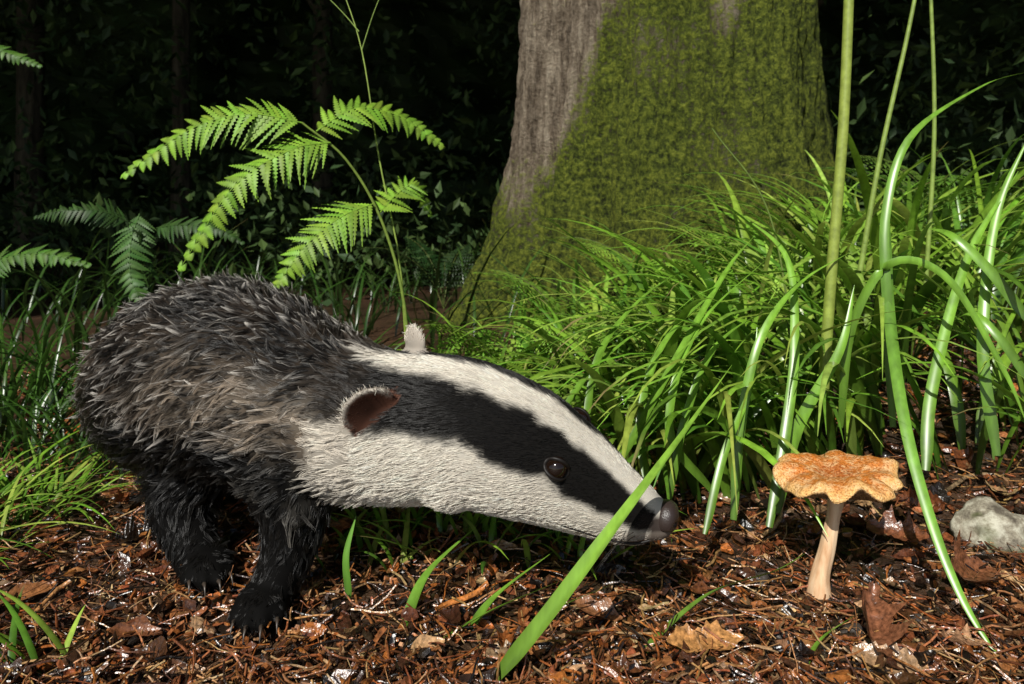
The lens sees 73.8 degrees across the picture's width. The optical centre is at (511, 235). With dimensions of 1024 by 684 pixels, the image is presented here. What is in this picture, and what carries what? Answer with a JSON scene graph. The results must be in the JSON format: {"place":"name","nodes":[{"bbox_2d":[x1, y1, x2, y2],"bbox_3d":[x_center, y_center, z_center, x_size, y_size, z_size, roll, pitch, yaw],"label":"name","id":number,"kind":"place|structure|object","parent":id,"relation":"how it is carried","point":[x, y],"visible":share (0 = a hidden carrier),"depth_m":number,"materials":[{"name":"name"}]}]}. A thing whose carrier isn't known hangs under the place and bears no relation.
{"place":"outdoors","nodes":[
{"label":"outdoors","id":0,"kind":"place"},
{"bbox_2d":[0,225,1023,683],"bbox_3d":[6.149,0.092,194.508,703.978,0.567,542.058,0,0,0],"label":"ground","id":1,"kind":"structure","parent":0,"point":[382,325],"depth_m":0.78,"materials":[{"name":"brown plant"}]},
{"bbox_2d":[0,499,47,560],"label":"grass clump","id":2,"kind":"object","parent":1,"relation":"on","point":[10,526],"visible":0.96,"depth_m":0.72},
{"bbox_2d":[0,581,55,601],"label":"fallen leaf","id":3,"kind":"object","parent":1,"relation":"on","point":[45,587],"visible":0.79,"depth_m":0.66,"materials":[{"name":"plant"}]},
{"bbox_2d":[10,0,48,255],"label":"tree","id":4,"kind":"object","parent":1,"relation":"on","point":[24,76],"visible":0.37,"depth_m":6.71,"materials":[{"name":"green plant"}]},
{"bbox_2d":[0,45,90,277],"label":"bracken fern","id":5,"kind":"object","parent":1,"relation":"on","point":[41,255],"visible":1,"depth_m":1.29,"materials":[{"name":"green plant"}]},
{"bbox_2d":[22,579,71,622],"bbox_3d":[-0.434,0.342,0.637,0.008,0.017,0.050,0,0,15],"label":"broken stick","id":6,"kind":"object","parent":1,"relation":"on","point":[49,597],"visible":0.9,"depth_m":0.64,"materials":[{"name":"wood"}]},
{"bbox_2d":[0,330,95,483],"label":"grass clump","id":7,"kind":"object","parent":1,"relation":"on","point":[67,402],"visible":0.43,"depth_m":1.04,"materials":[{"name":"plant"}]},
{"bbox_2d":[0,279,96,456],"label":"grass clump","id":8,"kind":"object","parent":1,"relation":"on","point":[7,431],"visible":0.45,"depth_m":1.13,"materials":[{"name":"plant"}]},
{"bbox_2d":[0,316,100,410],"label":"grass clump","id":9,"kind":"object","parent":1,"relation":"on","point":[32,362],"visible":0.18,"depth_m":1.29,"materials":[{"name":"plant"}]},
{"bbox_2d":[0,281,109,417],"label":"grass clump","id":10,"kind":"object","parent":1,"relation":"on","point":[5,358],"visible":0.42,"depth_m":1.31,"materials":[{"name":"plant"}]},
{"bbox_2d":[0,358,122,479],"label":"grass clump","id":11,"kind":"object","parent":1,"relation":"on","point":[57,438],"visible":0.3,"depth_m":1.02,"materials":[{"name":"plant"}]},
{"bbox_2d":[0,430,132,556],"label":"grass clump","id":12,"kind":"object","parent":1,"relation":"on","point":[6,489],"visible":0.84,"depth_m":0.87,"materials":[{"name":"plant"}]},
{"bbox_2d":[0,468,137,566],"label":"grass clump","id":13,"kind":"object","parent":1,"relation":"on","point":[6,513],"visible":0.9,"depth_m":0.81,"materials":[{"name":"plant"}]},
{"bbox_2d":[0,438,139,529],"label":"grass clump","id":14,"kind":"object","parent":1,"relation":"on","point":[69,477],"visible":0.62,"depth_m":0.91,"materials":[{"name":"plant"}]},
{"bbox_2d":[110,614,160,637],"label":"fallen leaf","id":15,"kind":"object","parent":1,"relation":"on","point":[141,622],"visible":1,"depth_m":0.59,"materials":[{"name":"plant"}]},
{"bbox_2d":[33,198,244,302],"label":"bracken fern","id":16,"kind":"object","parent":1,"relation":"on","point":[138,233],"visible":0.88,"depth_m":1.22,"materials":[{"name":"green plant"}]},
{"bbox_2d":[168,0,193,256],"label":"tree","id":17,"kind":"object","parent":1,"relation":"on","point":[182,22],"visible":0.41,"depth_m":6.53,"materials":[{"name":"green plant"}]},
{"bbox_2d":[0,50,513,317],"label":"undergrowth foliage","id":18,"kind":"object","parent":1,"relation":"on","point":[302,207],"visible":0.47,"depth_m":3.42,"materials":[{"name":"green plant"}]},
{"bbox_2d":[121,0,443,338],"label":"bracken fern","id":19,"kind":"object","parent":1,"relation":"on","point":[349,216],"visible":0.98,"depth_m":0.93,"materials":[{"name":"green plant"}]},
{"bbox_2d":[306,0,336,253],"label":"tree","id":20,"kind":"object","parent":1,"relation":"on","point":[321,96],"visible":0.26,"depth_m":7.12,"materials":[{"name":"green plant"}]},
{"bbox_2d":[301,615,346,638],"bbox_3d":[-0.171,0.350,0.609,0.060,0.004,0.008,0,0,33],"label":"broken stick","id":21,"kind":"object","parent":1,"relation":"on","point":[338,635],"visible":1,"depth_m":0.60,"materials":[{"name":"wood"}]},
{"bbox_2d":[342,517,355,597],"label":"grass blade","id":22,"kind":"object","parent":1,"relation":"on","point":[346,577],"depth_m":0.66,"materials":[{"name":"plant"}]},
{"bbox_2d":[0,502,704,677],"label":"grass tuft","id":23,"kind":"object","parent":1,"relation":"on","point":[469,521],"visible":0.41,"depth_m":0.74,"materials":[{"name":"plant"}]},
{"bbox_2d":[63,266,678,642],"bbox_3d":[-0.252,0.210,0.761,0.820,0.310,0.308,0,0,43],"label":"badger","id":24,"kind":"object","parent":1,"relation":"on","point":[291,419],"visible":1,"depth_m":0.63,"materials":[{"name":"black"}]},
{"bbox_2d":[329,313,437,349],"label":"grass clump","id":25,"kind":"object","parent":1,"relation":"on","point":[396,347],"visible":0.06,"depth_m":1.42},
{"bbox_2d":[357,237,473,308],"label":"fern","id":26,"kind":"object","parent":1,"relation":"on","point":[443,273],"visible":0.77,"depth_m":2.50,"materials":[{"name":"green plant"}]},
{"bbox_2d":[410,634,444,650],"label":"fallen leaf","id":27,"kind":"object","parent":1,"relation":"on","point":[423,640],"visible":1,"depth_m":0.58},
{"bbox_2d":[402,529,472,625],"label":"grass blade","id":28,"kind":"object","parent":1,"relation":"on","point":[413,598],"depth_m":0.65,"materials":[{"name":"plant"}]},
{"bbox_2d":[399,330,520,356],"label":"grass clump","id":29,"kind":"object","parent":1,"relation":"on","point":[483,345],"visible":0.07,"depth_m":1.21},
{"bbox_2d":[435,580,488,612],"bbox_3d":[-0.047,0.342,0.646,0.055,0.016,0.010,0,0,-29],"label":"broken stick","id":30,"kind":"object","parent":1,"relation":"on","point":[472,594],"visible":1,"depth_m":0.64,"materials":[{"name":"wood"}]},
{"bbox_2d":[431,328,564,373],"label":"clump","id":31,"kind":"object","parent":1,"relation":"on","point":[483,357],"visible":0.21,"depth_m":1.27,"materials":[{"name":"green plant"}]},
{"bbox_2d":[443,580,561,637],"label":"grass blade","id":32,"kind":"object","parent":1,"relation":"on","point":[467,623],"depth_m":0.61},
{"bbox_2d":[0,0,1023,266],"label":"distant forest","id":33,"kind":"object","parent":1,"relation":"on","point":[436,22],"visible":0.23,"depth_m":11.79,"materials":[{"name":"green plant"}]},
{"bbox_2d":[470,551,553,627],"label":"grass blade","id":34,"kind":"object","parent":1,"relation":"on","point":[485,605],"depth_m":0.62,"materials":[{"name":"plant"}]},
{"bbox_2d":[412,315,625,380],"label":"fern","id":35,"kind":"object","parent":1,"relation":"on","point":[529,347],"visible":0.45,"depth_m":1.24,"materials":[{"name":"green plant"}]},
{"bbox_2d":[394,278,647,393],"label":"grass clump","id":36,"kind":"object","parent":1,"relation":"on","point":[521,311],"visible":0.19,"depth_m":1.40,"materials":[{"name":"plant"}]},
{"bbox_2d":[438,314,617,400],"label":"grass clump","id":37,"kind":"object","parent":1,"relation":"on","point":[509,348],"visible":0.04,"depth_m":1.25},
{"bbox_2d":[481,358,617,443],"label":"grass clump","id":38,"kind":"object","parent":1,"relation":"on","point":[594,420],"visible":0.16,"depth_m":0.96,"materials":[{"name":"plant"}]},
{"bbox_2d":[397,298,720,447],"bbox_3d":[0.090,0.236,1.069,0.500,0.245,0.498,0,0,26],"label":"grass clump","id":39,"kind":"object","parent":1,"relation":"on","point":[556,380],"visible":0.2,"depth_m":1.10,"materials":[{"name":"plant"}]},
{"bbox_2d":[472,269,662,370],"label":"fern","id":40,"kind":"object","parent":1,"relation":"on","point":[551,299],"visible":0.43,"depth_m":1.45,"materials":[{"name":"green plant"}]},
{"bbox_2d":[463,327,697,501],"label":"grass clump","id":41,"kind":"object","parent":1,"relation":"on","point":[690,455],"visible":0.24,"depth_m":0.91,"materials":[{"name":"plant"}]},
{"bbox_2d":[564,584,611,604],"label":"twig","id":42,"kind":"object","parent":1,"relation":"on","point":[580,597],"depth_m":0.61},
{"bbox_2d":[575,594,622,620],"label":"fallen leaf","id":43,"kind":"object","parent":1,"relation":"on","point":[605,603],"visible":0.99,"depth_m":0.63,"materials":[{"name":"plant"}]},
{"bbox_2d":[498,313,701,435],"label":"grass clump","id":44,"kind":"object","parent":1,"relation":"on","point":[505,346],"visible":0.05,"depth_m":1.18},
{"bbox_2d":[391,254,819,422],"bbox_3d":[0.134,0.186,1.272,0.683,0.299,0.628,0,0,-27],"label":"grass clump","id":45,"kind":"object","parent":1,"relation":"on","point":[604,371],"visible":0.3,"depth_m":1.21,"materials":[{"name":"plant"}]},
{"bbox_2d":[494,365,731,680],"bbox_3d":[0.096,0.235,0.557,0.223,0.239,0.042,0,0,-17],"label":"grass blade","id":46,"kind":"object","parent":1,"relation":"on","point":[528,637],"depth_m":0.54,"materials":[{"name":"plant"}]},
{"bbox_2d":[493,262,756,406],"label":"grass clump","id":47,"kind":"object","parent":1,"relation":"on","point":[679,293],"visible":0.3,"depth_m":1.06,"materials":[{"name":"plant"}]},
{"bbox_2d":[570,625,681,634],"bbox_3d":[0.099,0.343,0.592,0.100,0.008,0.008,0,0,-6],"label":"broken stick","id":48,"kind":"object","parent":1,"relation":"on","point":[594,630],"visible":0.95,"depth_m":0.59,"materials":[{"name":"wood"}]},
{"bbox_2d":[457,249,794,370],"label":"grass clump","id":49,"kind":"object","parent":1,"relation":"on","point":[645,285],"visible":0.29,"depth_m":1.42,"materials":[{"name":"plant"}]},
{"bbox_2d":[441,0,843,326],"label":"tree","id":50,"kind":"object","parent":1,"relation":"on","point":[623,108],"visible":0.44,"depth_m":1.92,"materials":[{"name":"green plant"}]},
{"bbox_2d":[530,324,763,507],"bbox_3d":[0.141,0.229,0.848,0.311,0.261,0.399,0,0,25],"label":"grass clump","id":51,"kind":"object","parent":1,"relation":"on","point":[725,420],"visible":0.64,"depth_m":0.86,"materials":[{"name":"plant"}]},
{"bbox_2d":[565,301,756,404],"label":"grass blade","id":52,"kind":"object","parent":1,"relation":"on","point":[576,389],"depth_m":0.89,"materials":[{"name":"plant"}]},
{"bbox_2d":[584,257,750,414],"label":"grass blade","id":53,"kind":"object","parent":1,"relation":"on","point":[589,397],"depth_m":0.88,"materials":[{"name":"plant"}]},
{"bbox_2d":[557,237,783,314],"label":"clump","id":54,"kind":"object","parent":1,"relation":"on","point":[644,270],"visible":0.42,"depth_m":1.48,"materials":[{"name":"green plant"}]},
{"bbox_2d":[620,235,754,457],"bbox_3d":[0.226,0.135,0.846,0.252,0.270,0.015,0,0,-33],"label":"grass blade","id":55,"kind":"object","parent":1,"relation":"on","point":[645,414],"depth_m":0.82,"materials":[{"name":"plant"}]},
{"bbox_2d":[472,281,919,540],"bbox_3d":[0.233,0.214,0.993,0.647,0.289,0.714,0,0,0],"label":"grass clump","id":56,"kind":"object","parent":1,"relation":"on","point":[705,461],"visible":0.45,"depth_m":0.88,"materials":[{"name":"plant"}]},
{"bbox_2d":[667,620,743,652],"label":"fallen leaf","id":57,"kind":"object","parent":1,"relation":"on","point":[679,635],"visible":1,"depth_m":0.57,"materials":[{"name":"plant"}]},
{"bbox_2d":[554,296,856,498],"bbox_3d":[0.251,0.215,0.856,0.338,0.271,0.335,0,0,24],"label":"grass clump","id":58,"kind":"object","parent":1,"relation":"on","point":[813,440],"visible":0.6,"depth_m":0.88,"materials":[{"name":"plant"}]},
{"bbox_2d":[456,198,959,412],"bbox_3d":[0.267,0.139,1.204,0.721,0.396,0.690,0,0,0],"label":"grass clump","id":59,"kind":"object","parent":1,"relation":"on","point":[639,283],"visible":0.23,"depth_m":1.21,"materials":[{"name":"plant"}]},
{"bbox_2d":[665,264,760,492],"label":"grass blade","id":60,"kind":"object","parent":1,"relation":"on","point":[692,469],"depth_m":0.81,"materials":[{"name":"plant"}]},
{"bbox_2d":[715,607,730,613],"bbox_3d":[0.198,0.352,0.629,0.021,0.016,0.016,0,0,17],"label":"stone","id":61,"kind":"object","parent":1,"relation":"on","point":[728,610],"visible":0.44,"depth_m":0.63,"materials":[{"name":"grey"}]},
{"bbox_2d":[561,259,885,457],"bbox_3d":[0.296,0.179,0.877,0.494,0.292,0.353,0,0,0],"label":"grass clump","id":62,"kind":"object","parent":1,"relation":"on","point":[873,419],"visible":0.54,"depth_m":0.93,"materials":[{"name":"plant"}]},
{"bbox_2d":[818,0,853,392],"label":"grass stalk","id":63,"kind":"object","parent":62,"relation":"on","point":[838,189],"depth_m":0.85,"materials":[{"name":"plant"}]},
{"bbox_2d":[636,270,810,477],"bbox_3d":[0.271,0.171,0.873,0.296,0.247,0.057,0,0,-29],"label":"grass blade","id":64,"kind":"object","parent":1,"relation":"on","point":[643,462],"depth_m":0.84,"materials":[{"name":"plant"}]},
{"bbox_2d":[644,554,803,654],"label":"grass blade","id":65,"kind":"object","parent":1,"relation":"on","point":[680,614],"depth_m":0.60,"materials":[{"name":"plant"}]},
{"bbox_2d":[703,321,757,534],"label":"grass blade","id":66,"kind":"object","parent":1,"relation":"on","point":[716,482],"depth_m":0.75,"materials":[{"name":"plant"}]},
{"bbox_2d":[669,305,839,498],"bbox_3d":[0.291,0.195,0.833,0.249,0.214,0.031,0,0,-19],"label":"grass blade","id":67,"kind":"object","parent":1,"relation":"on","point":[677,451],"depth_m":0.80,"materials":[{"name":"plant"}]},
{"bbox_2d":[753,572,769,585],"bbox_3d":[0.251,0.353,0.697,0.024,0.019,0.021,0,0,0],"label":"stone","id":68,"kind":"object","parent":1,"relation":"on","point":[765,577],"visible":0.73,"depth_m":0.69,"materials":[{"name":"grey"}]},
{"bbox_2d":[668,210,864,282],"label":"fern","id":69,"kind":"object","parent":1,"relation":"on","point":[787,247],"visible":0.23,"depth_m":1.57,"materials":[{"name":"green plant"}]},
{"bbox_2d":[741,214,798,527],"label":"grass blade","id":70,"kind":"object","parent":1,"relation":"on","point":[785,431],"depth_m":0.80,"materials":[{"name":"plant"}]},
{"bbox_2d":[760,501,784,537],"bbox_3d":[0.311,0.332,0.804,0.014,0.024,0.079,0,0,38],"label":"broken stick","id":71,"kind":"object","parent":1,"relation":"on","point":[775,524],"visible":0.74,"depth_m":0.79,"materials":[{"name":"wood"}]},
{"bbox_2d":[524,236,1023,472],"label":"grass clump","id":72,"kind":"object","parent":1,"relation":"on","point":[760,421],"visible":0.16,"depth_m":0.99,"materials":[{"name":"plant"}]},
{"bbox_2d":[712,128,789,326],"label":"grass stalk","id":73,"kind":"object","parent":72,"relation":"on","point":[779,254],"depth_m":1.10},
{"bbox_2d":[773,628,788,639],"bbox_3d":[0.238,0.354,0.604,0.015,0.011,0.013,0,0,0],"label":"stone","id":74,"kind":"object","parent":1,"relation":"on","point":[778,636],"visible":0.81,"depth_m":0.60,"materials":[{"name":"grey"}]},
{"bbox_2d":[553,203,1023,435],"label":"grass clump","id":75,"kind":"object","parent":1,"relation":"on","point":[702,273],"visible":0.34,"depth_m":1.00,"materials":[{"name":"plant"}]},
{"bbox_2d":[730,249,854,520],"bbox_3d":[0.334,0.168,0.818,0.212,0.300,0.021,0,0,-29],"label":"grass blade","id":76,"kind":"object","parent":1,"relation":"on","point":[750,371],"depth_m":0.79,"materials":[{"name":"plant"}]},
{"bbox_2d":[564,171,1021,350],"bbox_3d":[0.482,0.063,1.262,0.849,0.444,0.728,0,0,-43],"label":"grass clump","id":77,"kind":"object","parent":1,"relation":"on","point":[761,318],"visible":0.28,"depth_m":1.35,"materials":[{"name":"plant"}]},
{"bbox_2d":[574,182,1023,396],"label":"grass clump","id":78,"kind":"object","parent":1,"relation":"on","point":[927,289],"visible":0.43,"depth_m":1.06,"materials":[{"name":"plant"}]},
{"bbox_2d":[597,149,1023,331],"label":"grass clump","id":79,"kind":"object","parent":1,"relation":"on","point":[859,223],"visible":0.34,"depth_m":1.34,"materials":[{"name":"plant"}]},
{"bbox_2d":[776,285,854,513],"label":"grass blade","id":80,"kind":"object","parent":1,"relation":"on","point":[805,410],"depth_m":0.80,"materials":[{"name":"plant"}]},
{"bbox_2d":[817,0,826,8],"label":"tree","id":81,"kind":"object","parent":1,"relation":"on","point":[820,3],"visible":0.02,"depth_m":8.83,"materials":[{"name":"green plant"}]},
{"bbox_2d":[809,615,854,663],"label":"grass blade","id":82,"kind":"object","parent":1,"relation":"on","point":[815,645],"depth_m":0.58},
{"bbox_2d":[772,450,902,610],"bbox_3d":[0.314,0.290,0.659,0.121,0.146,0.116,0,0,0],"label":"mushroom","id":83,"kind":"object","parent":1,"relation":"on","point":[836,479],"visible":1,"depth_m":0.65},
{"bbox_2d":[661,110,1023,356],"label":"grass clump","id":84,"kind":"object","parent":1,"relation":"on","point":[850,278],"visible":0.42,"depth_m":1.19,"materials":[{"name":"plant"}]},
{"bbox_2d":[857,0,916,270],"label":"grass stalk","id":85,"kind":"object","parent":84,"relation":"on","point":[878,166],"depth_m":0.95,"materials":[{"name":"plant"}]},
{"bbox_2d":[663,138,1023,288],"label":"grass clump","id":86,"kind":"object","parent":1,"relation":"on","point":[828,205],"visible":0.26,"depth_m":1.52,"materials":[{"name":"plant"}]},
{"bbox_2d":[838,623,866,637],"bbox_3d":[0.302,0.356,0.608,0.022,0.019,0.022,0,0,-34],"label":"stone","id":87,"kind":"object","parent":1,"relation":"on","point":[860,626],"visible":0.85,"depth_m":0.61,"materials":[{"name":"grey"}]},
{"bbox_2d":[747,134,1023,305],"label":"grass clump","id":88,"kind":"object","parent":1,"relation":"on","point":[946,223],"visible":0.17,"depth_m":1.41,"materials":[{"name":"plant"}]},
{"bbox_2d":[751,238,1023,480],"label":"grass clump","id":89,"kind":"object","parent":1,"relation":"on","point":[981,433],"visible":0.63,"depth_m":0.93,"materials":[{"name":"plant"}]},
{"bbox_2d":[933,312,1023,376],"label":"grass blade","id":90,"kind":"object","parent":89,"relation":"on","point":[1002,342],"depth_m":0.80,"materials":[{"name":"plant"}]},
{"bbox_2d":[752,149,1023,342],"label":"grass clump","id":91,"kind":"object","parent":1,"relation":"on","point":[1018,320],"visible":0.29,"depth_m":1.30,"materials":[{"name":"plant"}]},
{"bbox_2d":[862,579,915,656],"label":"fallen leaf","id":92,"kind":"object","parent":1,"relation":"on","point":[878,613],"visible":1,"depth_m":0.58,"materials":[{"name":"plant"}]},
{"bbox_2d":[852,641,927,678],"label":"fallen leaf","id":93,"kind":"object","parent":1,"relation":"on","point":[869,652],"visible":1,"depth_m":0.55,"materials":[{"name":"plant"}]},
{"bbox_2d":[866,505,928,541],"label":"fallen leaf","id":94,"kind":"object","parent":1,"relation":"on","point":[891,527],"visible":1,"depth_m":0.76,"materials":[{"name":"plant"}]},
{"bbox_2d":[776,224,1023,446],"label":"grass clump","id":95,"kind":"object","parent":1,"relation":"on","point":[968,337],"visible":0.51,"depth_m":0.99,"materials":[{"name":"plant"}]},
{"bbox_2d":[923,0,936,283],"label":"grass stalk","id":96,"kind":"object","parent":95,"relation":"on","point":[932,174],"depth_m":1.00,"materials":[{"name":"plant"}]},
{"bbox_2d":[908,613,925,631],"bbox_3d":[0.373,0.357,0.627,0.021,0.017,0.018,0,0,0],"label":"stone","id":97,"kind":"object","parent":1,"relation":"on","point":[918,619],"visible":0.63,"depth_m":0.63,"materials":[{"name":"grey"}]},
{"bbox_2d":[811,155,1023,232],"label":"clump","id":98,"kind":"object","parent":1,"relation":"on","point":[964,200],"visible":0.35,"depth_m":1.82,"materials":[{"name":"green plant"}]},
{"bbox_2d":[825,0,1023,247],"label":"undergrowth foliage","id":99,"kind":"object","parent":1,"relation":"on","point":[965,86],"visible":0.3,"depth_m":3.21,"materials":[{"name":"green plant"}]},
{"bbox_2d":[838,256,1023,427],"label":"grass blade","id":100,"kind":"object","parent":1,"relation":"on","point":[877,275],"depth_m":0.80,"materials":[{"name":"plant"}]},
{"bbox_2d":[884,228,995,651],"bbox_3d":[0.427,0.173,0.716,0.043,0.402,0.300,0,0,10],"label":"grass blade","id":101,"kind":"object","parent":1,"relation":"on","point":[900,398],"depth_m":0.70,"materials":[{"name":"plant"}]},
{"bbox_2d":[857,340,1023,421],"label":"grass clump","id":102,"kind":"object","parent":1,"relation":"on","point":[1004,390],"visible":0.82,"depth_m":0.82,"materials":[{"name":"plant"}]},
{"bbox_2d":[879,73,1020,426],"bbox_3d":[0.543,0.008,0.846,0.234,0.434,0.030,0,0,-19],"label":"grass blade","id":103,"kind":"object","parent":1,"relation":"on","point":[886,286],"depth_m":0.82,"materials":[{"name":"plant"}]},
{"bbox_2d":[920,172,1017,470],"bbox_3d":[0.557,0.089,0.839,0.252,0.347,0.027,0,0,-35],"label":"grass blade","id":104,"kind":"object","parent":1,"relation":"on","point":[928,410],"depth_m":0.81,"materials":[{"name":"plant"}]},
{"bbox_2d":[944,472,995,491],"bbox_3d":[0.579,0.313,0.867,0.090,0.014,0.014,0,0,-22],"label":"broken stick","id":105,"kind":"object","parent":1,"relation":"on","point":[954,485],"visible":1,"depth_m":0.86,"materials":[{"name":"wood"}]},
{"bbox_2d":[929,228,1023,319],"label":"grass blade","id":106,"kind":"object","parent":1,"relation":"on","point":[996,278],"depth_m":0.82,"materials":[{"name":"plant"}]},
{"bbox_2d":[951,530,1013,582],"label":"fallen leaf","id":107,"kind":"object","parent":1,"relation":"on","point":[965,572],"visible":0.94,"depth_m":0.68,"materials":[{"name":"plant"}]},
{"bbox_2d":[948,496,1023,555],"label":"stone","id":108,"kind":"object","parent":1,"relation":"on","point":[986,519],"visible":0.84,"depth_m":0.75,"materials":[{"name":"stone"}]},
{"bbox_2d":[977,145,1023,455],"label":"grass blade","id":109,"kind":"object","parent":1,"relation":"on","point":[987,399],"depth_m":0.84,"materials":[{"name":"plant"}]},
{"bbox_2d":[0,148,1023,368],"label":"undergrowth grass","id":110,"kind":"structure","parent":0,"point":[337,306],"depth_m":2.02,"materials":[{"name":"plant"}]}
]}

